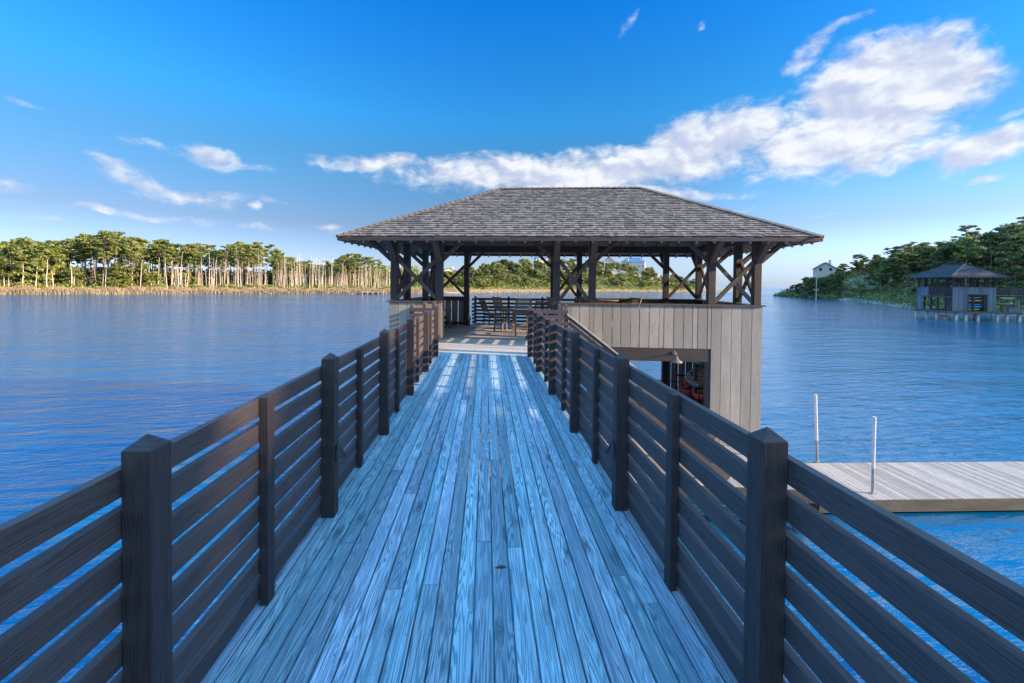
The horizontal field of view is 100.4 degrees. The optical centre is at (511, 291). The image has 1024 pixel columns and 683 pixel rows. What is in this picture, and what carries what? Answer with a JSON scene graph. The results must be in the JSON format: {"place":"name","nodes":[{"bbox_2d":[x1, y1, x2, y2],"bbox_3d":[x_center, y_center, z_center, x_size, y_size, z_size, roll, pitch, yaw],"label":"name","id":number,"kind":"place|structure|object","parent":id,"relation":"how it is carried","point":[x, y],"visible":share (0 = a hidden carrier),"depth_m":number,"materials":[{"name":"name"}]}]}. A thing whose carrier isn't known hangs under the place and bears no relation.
{"place":"outdoors","nodes":[
{"label":"outdoors","id":0,"kind":"place"},
{"bbox_2d":[0,286,1023,682],"bbox_3d":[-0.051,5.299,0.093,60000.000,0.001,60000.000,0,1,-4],"label":"water","id":1,"kind":"structure","parent":0,"point":[92,386],"depth_m":22.29,"materials":[{"name":"blue liquid"}]},
{"bbox_2d":[200,353,737,682],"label":"boardwalk","id":2,"kind":"structure","parent":1,"relation":"in","point":[605,605],"depth_m":2.38,"materials":[{"name":"grey wood"}]},
{"bbox_2d":[0,305,438,682],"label":"railing","id":3,"kind":"object","parent":2,"relation":"on","point":[148,526],"visible":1,"depth_m":1.62,"materials":[{"name":"wood"}]},
{"bbox_2d":[335,443,346,460],"bbox_3d":[-1.171,1.100,2.939,0.067,0.115,0.100,0,1,-4],"label":"path light","id":4,"kind":"object","parent":3,"relation":"attached to","point":[340,453],"visible":1,"depth_m":2.91,"materials":[{"name":"brown metal"}]},
{"bbox_2d":[527,306,1023,682],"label":"railing","id":5,"kind":"object","parent":2,"relation":"on","point":[756,647],"visible":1,"depth_m":1.43,"materials":[{"name":"wood"}]},
{"bbox_2d":[604,439,614,456],"bbox_3d":[0.696,1.116,3.054,0.067,0.115,0.100,0,1,-4],"label":"path light","id":6,"kind":"object","parent":5,"relation":"attached to","point":[610,450],"visible":1,"depth_m":3.03,"materials":[{"name":"brown metal"}]},
{"bbox_2d":[336,186,823,445],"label":"pavilion","id":7,"kind":"structure","parent":1,"relation":"in","point":[722,340],"depth_m":11.65,"materials":[{"name":"grey wood"}]},
{"bbox_2d":[409,301,435,350],"bbox_3d":[-1.973,0.831,10.863,0.721,1.118,2.102,1,1,4],"label":"railing","id":8,"kind":"object","parent":7,"relation":"on","point":[415,311],"visible":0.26,"depth_m":9.83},
{"bbox_2d":[479,299,501,323],"bbox_3d":[-0.871,0.814,17.106,0.793,0.959,0.626,0,1,-28],"label":"armchair","id":9,"kind":"object","parent":7,"relation":"on","point":[485,308],"visible":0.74,"depth_m":17.00,"materials":[{"name":"brown wood"}]},
{"bbox_2d":[492,297,514,331],"bbox_3d":[-0.279,0.764,14.305,0.634,1.166,0.498,0,1,-36],"label":"bar stool","id":10,"kind":"object","parent":7,"relation":"on","point":[500,304],"visible":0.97,"depth_m":14.20,"materials":[{"name":"brown wood"}]},
{"bbox_2d":[512,298,531,335],"bbox_3d":[0.303,0.788,13.271,0.498,1.166,0.634,0,1,-10],"label":"bar stool","id":11,"kind":"object","parent":7,"relation":"on","point":[515,311],"visible":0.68,"depth_m":13.06,"materials":[{"name":"brown wood"}]},
{"bbox_2d":[472,296,575,323],"bbox_3d":[0.489,0.760,16.750,4.088,1.100,0.822,1,1,4],"label":"railing","id":12,"kind":"object","parent":7,"relation":"on","point":[475,307],"visible":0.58,"depth_m":17.16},
{"bbox_2d":[532,301,548,321],"bbox_3d":[0.975,0.855,15.793,0.626,0.959,0.793,1,1,28],"label":"armchair","id":13,"kind":"object","parent":7,"relation":"on","point":[539,302],"visible":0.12,"depth_m":16.06,"materials":[{"name":"brown wood"}]},
{"bbox_2d":[533,308,567,351],"bbox_3d":[0.872,0.929,9.622,0.774,1.100,0.122,1,1,4],"label":"railing","id":14,"kind":"object","parent":7,"relation":"on","point":[564,318],"visible":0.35,"depth_m":9.55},
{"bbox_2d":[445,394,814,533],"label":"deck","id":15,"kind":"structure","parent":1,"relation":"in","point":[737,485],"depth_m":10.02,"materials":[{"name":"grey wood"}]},
{"bbox_2d":[566,314,730,479],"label":"staircase","id":16,"kind":"structure","parent":15,"relation":"on","point":[715,467],"depth_m":9.46,"materials":[{"name":"wood"}]},
{"bbox_2d":[675,363,703,426],"bbox_3d":[6.112,2.994,13.910,0.980,2.238,1.960,1,1,4],"label":"kayak rack","id":17,"kind":"object","parent":15,"relation":"on","point":[695,378],"visible":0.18,"depth_m":13.00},
{"bbox_2d":[677,379,691,396],"bbox_3d":[5.694,3.218,13.995,0.468,0.269,3.000,1,1,26],"label":"kayak","id":18,"kind":"object","parent":17,"relation":"on","point":[684,389],"visible":0.54,"depth_m":13.60,"materials":[{"name":"red plastic"}]},
{"bbox_2d":[685,366,703,386],"bbox_3d":[6.070,2.803,13.860,0.808,0.251,3.100,1,1,26],"label":"kayak","id":19,"kind":"object","parent":17,"relation":"on","point":[689,377],"visible":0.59,"depth_m":13.42,"materials":[{"name":"grey plastic"}]},
{"bbox_2d":[691,386,702,398],"bbox_3d":[6.120,3.194,13.913,0.508,0.287,3.000,1,1,26],"label":"kayak","id":20,"kind":"object","parent":17,"relation":"on","point":[698,394],"visible":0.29,"depth_m":12.92,"materials":[{"name":"red plastic"}]},
{"bbox_2d":[805,461,1023,512],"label":"floating dock","id":21,"kind":"object","parent":1,"relation":"on","point":[943,486],"visible":0.74,"depth_m":10.79,"materials":[{"name":"grey wood"}]},
{"bbox_2d":[814,394,820,462],"bbox_3d":[8.659,4.942,12.105,0.120,4.060,0.120,-2,1,-3],"label":"dock pole","id":22,"kind":"object","parent":21,"relation":"attached to","point":[816,425],"visible":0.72,"depth_m":12.06,"materials":[{"name":"metal"}]},
{"bbox_2d":[868,416,876,494],"bbox_3d":[8.663,5.004,10.263,0.120,4.000,0.120,0,1,-4],"label":"dock pole","id":23,"kind":"object","parent":21,"relation":"attached to","point":[873,453],"visible":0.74,"depth_m":10.22,"materials":[{"name":"metal"}]},
{"bbox_2d":[906,263,1022,321],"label":"boathouse","id":24,"kind":"object","parent":1,"relation":"in","point":[956,301],"visible":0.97,"depth_m":70.62,"materials":[{"name":"grey wood"}]},
{"bbox_2d":[996,288,1023,320],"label":"boardwalk","id":25,"kind":"structure","parent":1,"relation":"in","point":[1000,292],"depth_m":69.94,"materials":[{"name":"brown wood"}]},
{"bbox_2d":[0,0,1023,286],"label":"sky","id":26,"kind":"structure","parent":0,"point":[869,127],"materials":[{"name":"blue"}]},
{"bbox_2d":[621,257,645,273],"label":"house","id":27,"kind":"structure","parent":0,"point":[639,263],"depth_m":405.68,"materials":[{"name":"beige paint"}]},
{"bbox_2d":[416,267,1023,315],"bbox_3d":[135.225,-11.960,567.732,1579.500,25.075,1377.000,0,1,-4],"label":"ground","id":28,"kind":"structure","parent":0,"point":[719,289],"depth_m":189.35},
{"bbox_2d":[0,261,18,285],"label":"bushy pine","id":29,"kind":"object","parent":28,"relation":"on","point":[4,266],"visible":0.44,"depth_m":154.43,"materials":[{"name":"green plant"}]},
{"bbox_2d":[0,244,32,284],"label":"bushy pine","id":30,"kind":"object","parent":28,"relation":"on","point":[17,267],"visible":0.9,"depth_m":153.58,"materials":[{"name":"green plant"}]},
{"bbox_2d":[9,237,33,247],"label":"bushy pine","id":31,"kind":"object","parent":28,"relation":"on","point":[21,242],"visible":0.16,"depth_m":170.74,"materials":[{"name":"green plant"}]},
{"bbox_2d":[21,240,44,253],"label":"slash pine","id":32,"kind":"object","parent":28,"relation":"on","point":[34,244],"visible":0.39,"depth_m":162.86,"materials":[{"name":"green plant"}]},
{"bbox_2d":[21,258,55,285],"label":"bushy pine","id":33,"kind":"object","parent":28,"relation":"on","point":[41,269],"visible":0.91,"depth_m":156.83,"materials":[{"name":"green plant"}]},
{"bbox_2d":[34,245,55,273],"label":"slash pine","id":34,"kind":"object","parent":28,"relation":"on","point":[46,251],"visible":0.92,"depth_m":157.95,"materials":[{"name":"green plant"}]},
{"bbox_2d":[28,242,70,283],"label":"bushy pine","id":35,"kind":"object","parent":28,"relation":"on","point":[59,257],"visible":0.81,"depth_m":159.93,"materials":[{"name":"green plant"}]},
{"bbox_2d":[37,254,65,283],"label":"bushy pine","id":36,"kind":"object","parent":28,"relation":"on","point":[60,265],"visible":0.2,"depth_m":161.53,"materials":[{"name":"green plant"}]},
{"bbox_2d":[55,239,81,282],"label":"slash pine","id":37,"kind":"object","parent":28,"relation":"on","point":[69,241],"visible":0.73,"depth_m":175.48,"materials":[{"name":"green plant"}]},
{"bbox_2d":[61,267,83,286],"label":"bushy pine","id":38,"kind":"object","parent":28,"relation":"on","point":[67,277],"visible":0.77,"depth_m":161.78,"materials":[{"name":"green plant"}]},
{"bbox_2d":[65,238,80,280],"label":"slash pine","id":39,"kind":"object","parent":28,"relation":"on","point":[74,257],"visible":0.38,"depth_m":179.07,"materials":[{"name":"green plant"}]},
{"bbox_2d":[68,233,97,284],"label":"slash pine","id":40,"kind":"object","parent":28,"relation":"on","point":[84,236],"visible":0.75,"depth_m":180.60,"materials":[{"name":"green plant"}]},
{"bbox_2d":[75,238,100,282],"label":"slash pine","id":41,"kind":"object","parent":28,"relation":"on","point":[90,240],"visible":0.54,"depth_m":181.02,"materials":[{"name":"green plant"}]},
{"bbox_2d":[91,274,104,286],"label":"bushy pine","id":42,"kind":"object","parent":28,"relation":"on","point":[99,277],"visible":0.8,"depth_m":165.68,"materials":[{"name":"green plant"}]},
{"bbox_2d":[92,245,111,270],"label":"slash pine","id":43,"kind":"object","parent":28,"relation":"on","point":[95,256],"visible":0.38,"depth_m":177.92,"materials":[{"name":"green plant"}]},
{"bbox_2d":[96,247,112,270],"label":"slash pine","id":44,"kind":"object","parent":28,"relation":"on","point":[103,254],"visible":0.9,"depth_m":168.69,"materials":[{"name":"green plant"}]},
{"bbox_2d":[90,231,122,278],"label":"slash pine","id":45,"kind":"object","parent":28,"relation":"on","point":[98,238],"visible":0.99,"depth_m":168.17,"materials":[{"name":"green plant"}]},
{"bbox_2d":[94,231,124,271],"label":"slash pine","id":46,"kind":"object","parent":28,"relation":"on","point":[118,237],"visible":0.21,"depth_m":174.83,"materials":[{"name":"green plant"}]},
{"bbox_2d":[102,235,126,269],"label":"slash pine","id":47,"kind":"object","parent":28,"relation":"on","point":[115,237],"visible":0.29,"depth_m":179.30,"materials":[{"name":"green plant"}]},
{"bbox_2d":[104,262,128,287],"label":"bushy pine","id":48,"kind":"object","parent":28,"relation":"on","point":[110,269],"visible":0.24,"depth_m":167.39,"materials":[{"name":"green plant"}]},
{"bbox_2d":[106,262,135,286],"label":"bushy pine","id":49,"kind":"object","parent":28,"relation":"on","point":[118,266],"visible":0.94,"depth_m":166.47,"materials":[{"name":"green plant"}]},
{"bbox_2d":[118,251,139,273],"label":"slash pine","id":50,"kind":"object","parent":28,"relation":"on","point":[130,254],"visible":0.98,"depth_m":170.17,"materials":[{"name":"green plant"}]},
{"bbox_2d":[121,236,145,273],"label":"slash pine","id":51,"kind":"object","parent":28,"relation":"on","point":[130,239],"visible":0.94,"depth_m":176.64,"materials":[{"name":"green plant"}]},
{"bbox_2d":[127,247,149,282],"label":"slash pine","id":52,"kind":"object","parent":28,"relation":"on","point":[137,253],"visible":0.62,"depth_m":176.54,"materials":[{"name":"green plant"}]},
{"bbox_2d":[130,262,152,285],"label":"bushy pine","id":53,"kind":"object","parent":28,"relation":"on","point":[144,266],"visible":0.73,"depth_m":177.67,"materials":[{"name":"green plant"}]},
{"bbox_2d":[146,271,163,285],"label":"bushy pine","id":54,"kind":"object","parent":28,"relation":"on","point":[154,274],"visible":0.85,"depth_m":173.71,"materials":[{"name":"green plant"}]},
{"bbox_2d":[151,240,170,273],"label":"slash pine","id":55,"kind":"object","parent":28,"relation":"on","point":[163,244],"visible":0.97,"depth_m":191.41,"materials":[{"name":"green plant"}]},
{"bbox_2d":[156,253,172,283],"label":"slash pine","id":56,"kind":"object","parent":28,"relation":"on","point":[163,255],"visible":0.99,"depth_m":179.78,"materials":[{"name":"green plant"}]},
{"bbox_2d":[64,265,272,287],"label":"forest understorey","id":57,"kind":"object","parent":28,"relation":"on","point":[204,273],"visible":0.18,"depth_m":215.81,"materials":[{"name":"plant"}]},
{"bbox_2d":[158,247,182,267],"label":"slash pine","id":58,"kind":"object","parent":28,"relation":"on","point":[168,249],"visible":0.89,"depth_m":184.19,"materials":[{"name":"green plant"}]},
{"bbox_2d":[177,270,196,286],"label":"bushy pine","id":59,"kind":"object","parent":28,"relation":"on","point":[189,277],"visible":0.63,"depth_m":184.61,"materials":[{"name":"green plant"}]},
{"bbox_2d":[179,248,194,264],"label":"slash pine","id":60,"kind":"object","parent":28,"relation":"on","point":[186,255],"visible":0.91,"depth_m":189.63,"materials":[{"name":"green plant"}]},
{"bbox_2d":[185,251,203,283],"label":"slash pine","id":61,"kind":"object","parent":28,"relation":"on","point":[195,253],"visible":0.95,"depth_m":189.69,"materials":[{"name":"green plant"}]},
{"bbox_2d":[191,247,208,284],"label":"slash pine","id":62,"kind":"object","parent":28,"relation":"on","point":[203,249],"visible":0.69,"depth_m":194.41,"materials":[{"name":"green plant"}]},
{"bbox_2d":[202,244,217,284],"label":"slash pine","id":63,"kind":"object","parent":28,"relation":"on","point":[211,246],"visible":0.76,"depth_m":212.74,"materials":[{"name":"green plant"}]},
{"bbox_2d":[0,281,421,289],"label":"shrub thicket","id":64,"kind":"object","parent":28,"relation":"on","point":[146,285],"visible":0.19,"depth_m":180.71,"materials":[{"name":"brown plant"}]},
{"bbox_2d":[211,251,230,282],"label":"slash pine","id":65,"kind":"object","parent":28,"relation":"on","point":[220,258],"visible":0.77,"depth_m":191.65,"materials":[{"name":"green plant"}]},
{"bbox_2d":[217,245,235,277],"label":"slash pine","id":66,"kind":"object","parent":28,"relation":"on","point":[222,252],"visible":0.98,"depth_m":187.67,"materials":[{"name":"green plant"}]},
{"bbox_2d":[0,285,455,293],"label":"marsh grass","id":67,"kind":"structure","parent":28,"relation":"on","point":[24,289],"depth_m":172.67,"materials":[{"name":"plant"}]},
{"bbox_2d":[228,243,243,283],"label":"slash pine","id":68,"kind":"object","parent":28,"relation":"on","point":[234,249],"visible":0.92,"depth_m":191.38,"materials":[{"name":"green plant"}]},
{"bbox_2d":[237,243,251,285],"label":"slash pine","id":69,"kind":"object","parent":28,"relation":"on","point":[245,254],"visible":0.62,"depth_m":202.73,"materials":[{"name":"green plant"}]},
{"bbox_2d":[244,251,261,286],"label":"slash pine","id":70,"kind":"object","parent":28,"relation":"on","point":[254,254],"visible":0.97,"depth_m":192.00,"materials":[{"name":"green plant"}]},
{"bbox_2d":[244,248,263,283],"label":"slash pine","id":71,"kind":"object","parent":28,"relation":"on","point":[255,250],"visible":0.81,"depth_m":195.35,"materials":[{"name":"green plant"}]},
{"bbox_2d":[247,244,261,284],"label":"slash pine","id":72,"kind":"object","parent":28,"relation":"on","point":[256,246],"visible":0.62,"depth_m":203.84,"materials":[{"name":"green plant"}]},
{"bbox_2d":[261,248,274,284],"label":"slash pine","id":73,"kind":"object","parent":28,"relation":"on","point":[266,251],"visible":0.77,"depth_m":217.88,"materials":[{"name":"green plant"}]},
{"bbox_2d":[269,255,283,284],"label":"slash pine","id":74,"kind":"object","parent":28,"relation":"on","point":[276,260],"visible":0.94,"depth_m":198.51,"materials":[{"name":"green plant"}]},
{"bbox_2d":[284,257,295,283],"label":"slash pine","id":75,"kind":"object","parent":28,"relation":"on","point":[292,261],"visible":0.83,"depth_m":204.63,"materials":[{"name":"green plant"}]},
{"bbox_2d":[272,263,418,286],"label":"back understorey","id":76,"kind":"object","parent":28,"relation":"on","point":[363,273],"visible":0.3,"depth_m":231.05,"materials":[{"name":"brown wood"}]},
{"bbox_2d":[362,257,374,285],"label":"slash pine","id":77,"kind":"object","parent":28,"relation":"on","point":[370,261],"visible":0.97,"depth_m":221.74,"materials":[{"name":"green plant"}]},
{"bbox_2d":[444,271,694,289],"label":"hillside scrub","id":78,"kind":"object","parent":28,"relation":"on","point":[585,286],"visible":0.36,"depth_m":321.03,"materials":[{"name":"green plant"}]},
{"bbox_2d":[444,288,705,292],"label":"shore grass","id":79,"kind":"structure","parent":28,"relation":"on","point":[542,290],"depth_m":283.41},
{"bbox_2d":[799,277,809,297],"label":"hill pine","id":80,"kind":"object","parent":28,"relation":"on","point":[805,281],"visible":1,"depth_m":197.39,"materials":[{"name":"green plant"}]},
{"bbox_2d":[773,289,836,299],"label":"spit scrub","id":81,"kind":"object","parent":28,"relation":"on","point":[785,294],"visible":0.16,"depth_m":196.65,"materials":[{"name":"green plant"}]},
{"bbox_2d":[808,276,818,293],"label":"hill pine","id":82,"kind":"object","parent":28,"relation":"on","point":[813,279],"visible":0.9,"depth_m":195.92,"materials":[{"name":"green plant"}]},
{"bbox_2d":[813,260,837,277],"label":"house","id":83,"kind":"structure","parent":28,"relation":"on","point":[824,269],"depth_m":208.30,"materials":[{"name":"beige paint"}]},
{"bbox_2d":[819,276,834,294],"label":"hill pine","id":84,"kind":"object","parent":28,"relation":"on","point":[829,286],"visible":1,"depth_m":190.08,"materials":[{"name":"green plant"}]},
{"bbox_2d":[825,273,837,289],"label":"hill pine","id":85,"kind":"object","parent":28,"relation":"on","point":[833,279],"visible":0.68,"depth_m":191.34,"materials":[{"name":"green plant"}]},
{"bbox_2d":[838,263,852,278],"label":"hill pine","id":86,"kind":"object","parent":28,"relation":"on","point":[842,266],"visible":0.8,"depth_m":211.45,"materials":[{"name":"green plant"}]},
{"bbox_2d":[850,253,868,272],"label":"hill pine","id":87,"kind":"object","parent":28,"relation":"on","point":[856,262],"visible":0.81,"depth_m":217.62,"materials":[{"name":"green plant"}]},
{"bbox_2d":[858,259,871,287],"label":"slash pine","id":88,"kind":"object","parent":28,"relation":"on","point":[863,261],"visible":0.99,"depth_m":173.53,"materials":[{"name":"green plant"}]},
{"bbox_2d":[865,259,895,286],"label":"hill pine","id":89,"kind":"object","parent":28,"relation":"on","point":[875,262],"visible":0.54,"depth_m":171.12,"materials":[{"name":"green plant"}]},
{"bbox_2d":[875,259,908,291],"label":"hill pine","id":90,"kind":"object","parent":28,"relation":"on","point":[885,278],"visible":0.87,"depth_m":160.71,"materials":[{"name":"green plant"}]},
{"bbox_2d":[775,270,1023,314],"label":"bank scrub","id":91,"kind":"object","parent":28,"relation":"on","point":[902,299],"visible":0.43,"depth_m":146.54,"materials":[{"name":"green leaves"}]},
{"bbox_2d":[888,245,912,268],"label":"hill pine","id":92,"kind":"object","parent":28,"relation":"on","point":[895,248],"visible":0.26,"depth_m":188.26,"materials":[{"name":"green plant"}]},
{"bbox_2d":[884,250,920,287],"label":"hill pine","id":93,"kind":"object","parent":28,"relation":"on","point":[899,257],"visible":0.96,"depth_m":159.31,"materials":[{"name":"green plant"}]},
{"bbox_2d":[905,247,927,271],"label":"hill pine","id":94,"kind":"object","parent":28,"relation":"on","point":[918,250],"visible":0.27,"depth_m":160.89,"materials":[{"name":"green plant"}]},
{"bbox_2d":[909,245,936,279],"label":"hill pine","id":95,"kind":"object","parent":28,"relation":"on","point":[914,268],"visible":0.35,"depth_m":161.35,"materials":[{"name":"green plant"}]},
{"bbox_2d":[916,246,939,272],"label":"hill pine","id":96,"kind":"object","parent":28,"relation":"on","point":[926,253],"visible":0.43,"depth_m":153.25,"materials":[{"name":"green plant"}]},
{"bbox_2d":[927,255,957,285],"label":"hill pine","id":97,"kind":"object","parent":28,"relation":"on","point":[938,263],"visible":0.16,"depth_m":126.92,"materials":[{"name":"green plant"}]},
{"bbox_2d":[928,241,985,286],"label":"hill pine","id":98,"kind":"object","parent":28,"relation":"on","point":[948,248],"visible":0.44,"depth_m":109.40,"materials":[{"name":"green plant"}]},
{"bbox_2d":[951,224,981,237],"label":"slash pine","id":99,"kind":"object","parent":28,"relation":"on","point":[963,228],"visible":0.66,"depth_m":140.68,"materials":[{"name":"green plant"}]},
{"bbox_2d":[944,236,993,286],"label":"hill pine","id":100,"kind":"object","parent":28,"relation":"on","point":[986,252],"visible":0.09,"depth_m":112.82,"materials":[{"name":"green plant"}]},
{"bbox_2d":[952,236,986,286],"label":"slash pine","id":101,"kind":"object","parent":28,"relation":"on","point":[962,245],"visible":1,"depth_m":104.10,"materials":[{"name":"green plant"}]},
{"bbox_2d":[959,230,1023,285],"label":"hill pine","id":102,"kind":"object","parent":28,"relation":"on","point":[1000,237],"visible":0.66,"depth_m":105.50,"materials":[{"name":"green plant"}]},
{"bbox_2d":[980,235,1021,271],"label":"hill pine","id":103,"kind":"object","parent":28,"relation":"on","point":[988,260],"visible":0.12,"depth_m":111.04,"materials":[{"name":"green plant"}]},
{"bbox_2d":[988,251,1023,301],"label":"hill pine","id":104,"kind":"object","parent":28,"relation":"on","point":[1019,262],"visible":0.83,"depth_m":88.78,"materials":[{"name":"green plant"}]},
{"bbox_2d":[991,231,1023,285],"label":"hill pine","id":105,"kind":"object","parent":28,"relation":"on","point":[1017,244],"visible":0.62,"depth_m":98.41,"materials":[{"name":"green plant"}]},
{"bbox_2d":[997,227,1023,268],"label":"hill pine","id":106,"kind":"object","parent":28,"relation":"on","point":[1012,231],"visible":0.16,"depth_m":108.06,"materials":[{"name":"green plant"}]},
{"bbox_2d":[999,222,1023,232],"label":"hill pine","id":107,"kind":"object","parent":28,"relation":"on","point":[1008,226],"visible":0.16,"depth_m":114.84,"materials":[{"name":"green plant"}]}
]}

